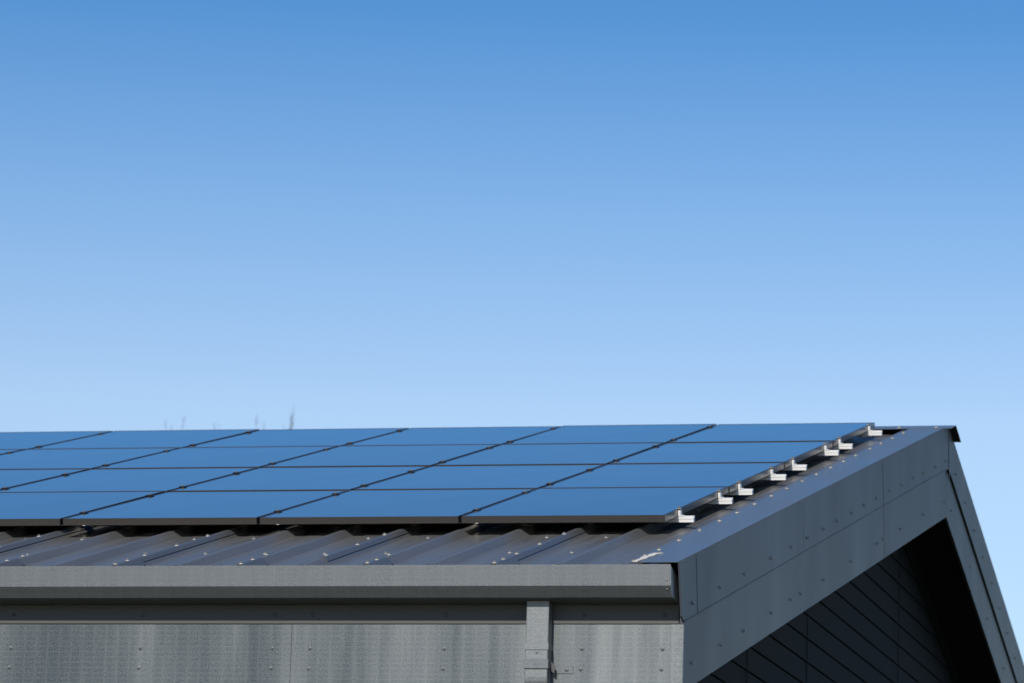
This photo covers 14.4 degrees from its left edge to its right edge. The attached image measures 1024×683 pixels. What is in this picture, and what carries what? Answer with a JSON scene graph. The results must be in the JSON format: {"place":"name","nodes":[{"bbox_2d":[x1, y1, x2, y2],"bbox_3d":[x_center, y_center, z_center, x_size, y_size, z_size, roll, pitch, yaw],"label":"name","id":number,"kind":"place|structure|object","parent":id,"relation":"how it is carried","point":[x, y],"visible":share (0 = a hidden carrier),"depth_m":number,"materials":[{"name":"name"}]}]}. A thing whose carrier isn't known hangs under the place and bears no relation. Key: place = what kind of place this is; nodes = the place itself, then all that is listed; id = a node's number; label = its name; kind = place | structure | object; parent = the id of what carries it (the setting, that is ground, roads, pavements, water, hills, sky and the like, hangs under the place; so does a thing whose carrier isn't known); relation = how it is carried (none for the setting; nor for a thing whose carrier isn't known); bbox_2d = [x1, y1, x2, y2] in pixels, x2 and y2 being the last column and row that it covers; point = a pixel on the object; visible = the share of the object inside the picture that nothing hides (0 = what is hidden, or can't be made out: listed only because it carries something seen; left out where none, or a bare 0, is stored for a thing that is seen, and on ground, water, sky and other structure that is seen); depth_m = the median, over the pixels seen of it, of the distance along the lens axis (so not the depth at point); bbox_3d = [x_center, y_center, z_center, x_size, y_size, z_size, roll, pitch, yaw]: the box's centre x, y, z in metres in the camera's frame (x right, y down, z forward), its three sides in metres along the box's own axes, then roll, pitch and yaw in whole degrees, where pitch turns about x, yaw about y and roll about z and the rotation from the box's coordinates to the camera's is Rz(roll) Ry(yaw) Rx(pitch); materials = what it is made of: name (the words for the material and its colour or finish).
{"place":"outdoors","nodes":[
{"label":"outdoors","id":0,"kind":"place"},
{"bbox_2d":[0,0,1023,662],"label":"sky","id":1,"kind":"structure","parent":0,"point":[344,214],"materials":[{"name":"blue"}]},
{"label":"ground","id":2,"kind":"structure","parent":0,"visible":0},
{"bbox_2d":[255,407,293,428],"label":"bare tree","id":3,"kind":"object","parent":2,"relation":"on","point":[291,422],"visible":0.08,"depth_m":73.17,"materials":[{"name":"grey plant"}]},
{"bbox_2d":[0,425,1023,682],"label":"metal clad building","id":4,"kind":"structure","parent":2,"relation":"on","point":[866,559],"depth_m":18.64,"materials":[{"name":"black metal"}]},
{"bbox_2d":[0,506,694,526],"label":"mounting rail","id":5,"kind":"object","parent":4,"relation":"attached to","point":[680,518],"visible":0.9,"depth_m":20.13,"materials":[{"name":"silver metal"}]},
{"bbox_2d":[0,491,163,525],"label":"solar panel","id":6,"kind":"object","parent":5,"relation":"attached to","point":[34,508],"visible":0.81,"depth_m":21.16,"materials":[{"name":"blue glass"}]},
{"bbox_2d":[63,490,347,524],"bbox_3d":[-1.553,0.853,20.905,1.008,0.033,1.619,-1,2,14],"label":"solar panel","id":7,"kind":"object","parent":5,"relation":"attached to","point":[209,508],"visible":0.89,"depth_m":20.67,"materials":[{"name":"blue glass"}]},
{"bbox_2d":[260,489,534,523],"bbox_3d":[-0.558,0.835,20.659,1.008,0.033,1.619,-1,2,14],"label":"solar panel","id":8,"kind":"object","parent":5,"relation":"attached to","point":[400,506],"visible":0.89,"depth_m":20.42,"materials":[{"name":"blue glass"}]},
{"bbox_2d":[461,487,727,522],"bbox_3d":[0.442,0.830,20.412,1.018,0.060,1.619,-1,3,14],"label":"solar panel","id":9,"kind":"object","parent":5,"relation":"attached to","point":[626,504],"visible":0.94,"depth_m":20.19,"materials":[{"name":"blue glass"}]},
{"bbox_2d":[1,480,752,495],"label":"mounting rail","id":10,"kind":"object","parent":4,"relation":"attached to","point":[740,491],"visible":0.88,"depth_m":21.34,"materials":[{"name":"silver metal"}]},
{"bbox_2d":[0,469,88,489],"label":"solar panel","id":11,"kind":"object","parent":10,"relation":"attached to","point":[13,478],"visible":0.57,"depth_m":23.30,"materials":[{"name":"blue glass"}]},
{"bbox_2d":[0,468,256,491],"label":"solar panel","id":12,"kind":"object","parent":10,"relation":"attached to","point":[156,479],"visible":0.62,"depth_m":22.73,"materials":[{"name":"blue glass"}]},
{"bbox_2d":[542,463,783,492],"bbox_3d":[0.839,0.752,22.024,1.018,0.059,1.619,-1,3,14],"label":"solar panel","id":13,"kind":"object","parent":10,"relation":"attached to","point":[729,475],"visible":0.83,"depth_m":21.97,"materials":[{"name":"blue glass"}]},
{"bbox_2d":[6,442,838,455],"bbox_3d":[-1.660,0.695,24.891,7.393,0.080,0.052,-1,3,14],"label":"mounting rail","id":14,"kind":"object","parent":4,"relation":"attached to","point":[826,452],"visible":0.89,"depth_m":24.01,"materials":[{"name":"silver metal"}]},
{"bbox_2d":[0,449,24,454],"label":"solar panel","id":15,"kind":"object","parent":14,"relation":"on","point":[3,451],"visible":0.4,"depth_m":25.45,"materials":[{"name":"blue glass"}]},
{"bbox_2d":[0,448,177,469],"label":"solar panel","id":16,"kind":"object","parent":14,"relation":"on","point":[89,459],"visible":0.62,"depth_m":24.68,"materials":[{"name":"blue glass"}]},
{"bbox_2d":[94,446,337,468],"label":"solar panel","id":17,"kind":"object","parent":14,"relation":"attached to","point":[224,457],"visible":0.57,"depth_m":24.32,"materials":[{"name":"blue glass"}]},
{"bbox_2d":[262,444,499,467],"bbox_3d":[-0.758,0.691,24.129,1.008,0.033,1.619,-1,3,14],"label":"solar panel","id":18,"kind":"object","parent":14,"relation":"on","point":[385,455],"visible":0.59,"depth_m":24.07,"materials":[{"name":"blue glass"}]},
{"bbox_2d":[61,466,786,480],"bbox_3d":[-2.088,0.781,23.150,7.394,0.080,0.052,-1,3,14],"label":"mounting rail","id":19,"kind":"object","parent":4,"relation":"attached to","point":[772,476],"visible":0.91,"depth_m":22.27,"materials":[{"name":"silver metal"}]},
{"bbox_2d":[170,466,428,491],"bbox_3d":[-1.155,0.773,22.517,1.008,0.033,1.619,-1,2,14],"label":"solar panel","id":20,"kind":"object","parent":19,"relation":"attached to","point":[304,478],"visible":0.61,"depth_m":22.45,"materials":[{"name":"blue glass"}]},
{"bbox_2d":[353,464,604,489],"bbox_3d":[-0.160,0.756,22.271,1.008,0.033,1.619,-1,2,14],"label":"solar panel","id":21,"kind":"object","parent":19,"relation":"attached to","point":[494,477],"visible":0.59,"depth_m":22.21,"materials":[{"name":"blue glass"}]},
{"bbox_2d":[145,489,732,504],"bbox_3d":[-2.454,0.853,21.692,7.381,0.080,0.052,-1,3,14],"label":"mounting rail","id":22,"kind":"object","parent":4,"relation":"attached to","point":[720,500],"visible":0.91,"depth_m":20.81,"materials":[{"name":"silver metal"}]},
{"bbox_2d":[35,436,852,449],"bbox_3d":[-1.536,0.669,25.395,7.392,0.080,0.052,-1,3,14],"label":"mounting rail","id":23,"kind":"object","parent":4,"relation":"attached to","point":[840,446],"visible":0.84,"depth_m":24.51,"materials":[{"name":"silver metal"}]},
{"bbox_2d":[0,431,111,449],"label":"solar panel","id":24,"kind":"object","parent":23,"relation":"attached to","point":[20,440],"visible":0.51,"depth_m":26.64,"materials":[{"name":"blue glass"}]},
{"bbox_2d":[343,426,560,445],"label":"solar panel","id":25,"kind":"object","parent":23,"relation":"attached to","point":[456,435],"visible":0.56,"depth_m":25.71,"materials":[{"name":"blue glass"}]},
{"bbox_2d":[506,424,716,443],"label":"solar panel","id":26,"kind":"object","parent":23,"relation":"attached to","point":[656,433],"visible":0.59,"depth_m":25.46,"materials":[{"name":"blue glass"}]},
{"bbox_2d":[669,423,874,445],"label":"solar panel","id":27,"kind":"object","parent":23,"relation":"attached to","point":[801,432],"visible":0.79,"depth_m":25.18,"materials":[{"name":"blue glass"}]},
{"bbox_2d":[103,456,806,470],"bbox_3d":[-1.926,0.748,23.815,7.391,0.080,0.052,-1,3,14],"label":"mounting rail","id":28,"kind":"object","parent":4,"relation":"attached to","point":[794,467],"visible":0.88,"depth_m":22.93,"materials":[{"name":"silver metal"}]},
{"bbox_2d":[434,443,663,465],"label":"solar panel","id":29,"kind":"object","parent":28,"relation":"attached to","point":[561,454],"visible":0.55,"depth_m":23.82,"materials":[{"name":"blue glass"}]},
{"bbox_2d":[609,441,831,467],"bbox_3d":[1.237,0.672,23.636,1.018,0.060,1.619,-1,2,14],"label":"solar panel","id":30,"kind":"object","parent":28,"relation":"attached to","point":[737,452],"visible":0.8,"depth_m":23.57,"materials":[{"name":"blue glass"}]},
{"bbox_2d":[97,423,882,435],"bbox_3d":[-1.258,0.614,26.515,7.396,0.080,0.052,-1,3,14],"label":"mounting rail","id":31,"kind":"object","parent":4,"relation":"attached to","point":[869,432],"visible":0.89,"depth_m":25.63,"materials":[{"name":"silver metal"}]},
{"bbox_2d":[32,429,259,448],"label":"solar panel","id":32,"kind":"object","parent":31,"relation":"on","point":[154,439],"visible":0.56,"depth_m":26.20,"materials":[{"name":"blue glass"}]},
{"bbox_2d":[185,428,408,447],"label":"solar panel","id":33,"kind":"object","parent":31,"relation":"on","point":[298,437],"visible":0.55,"depth_m":25.97,"materials":[{"name":"blue glass"}]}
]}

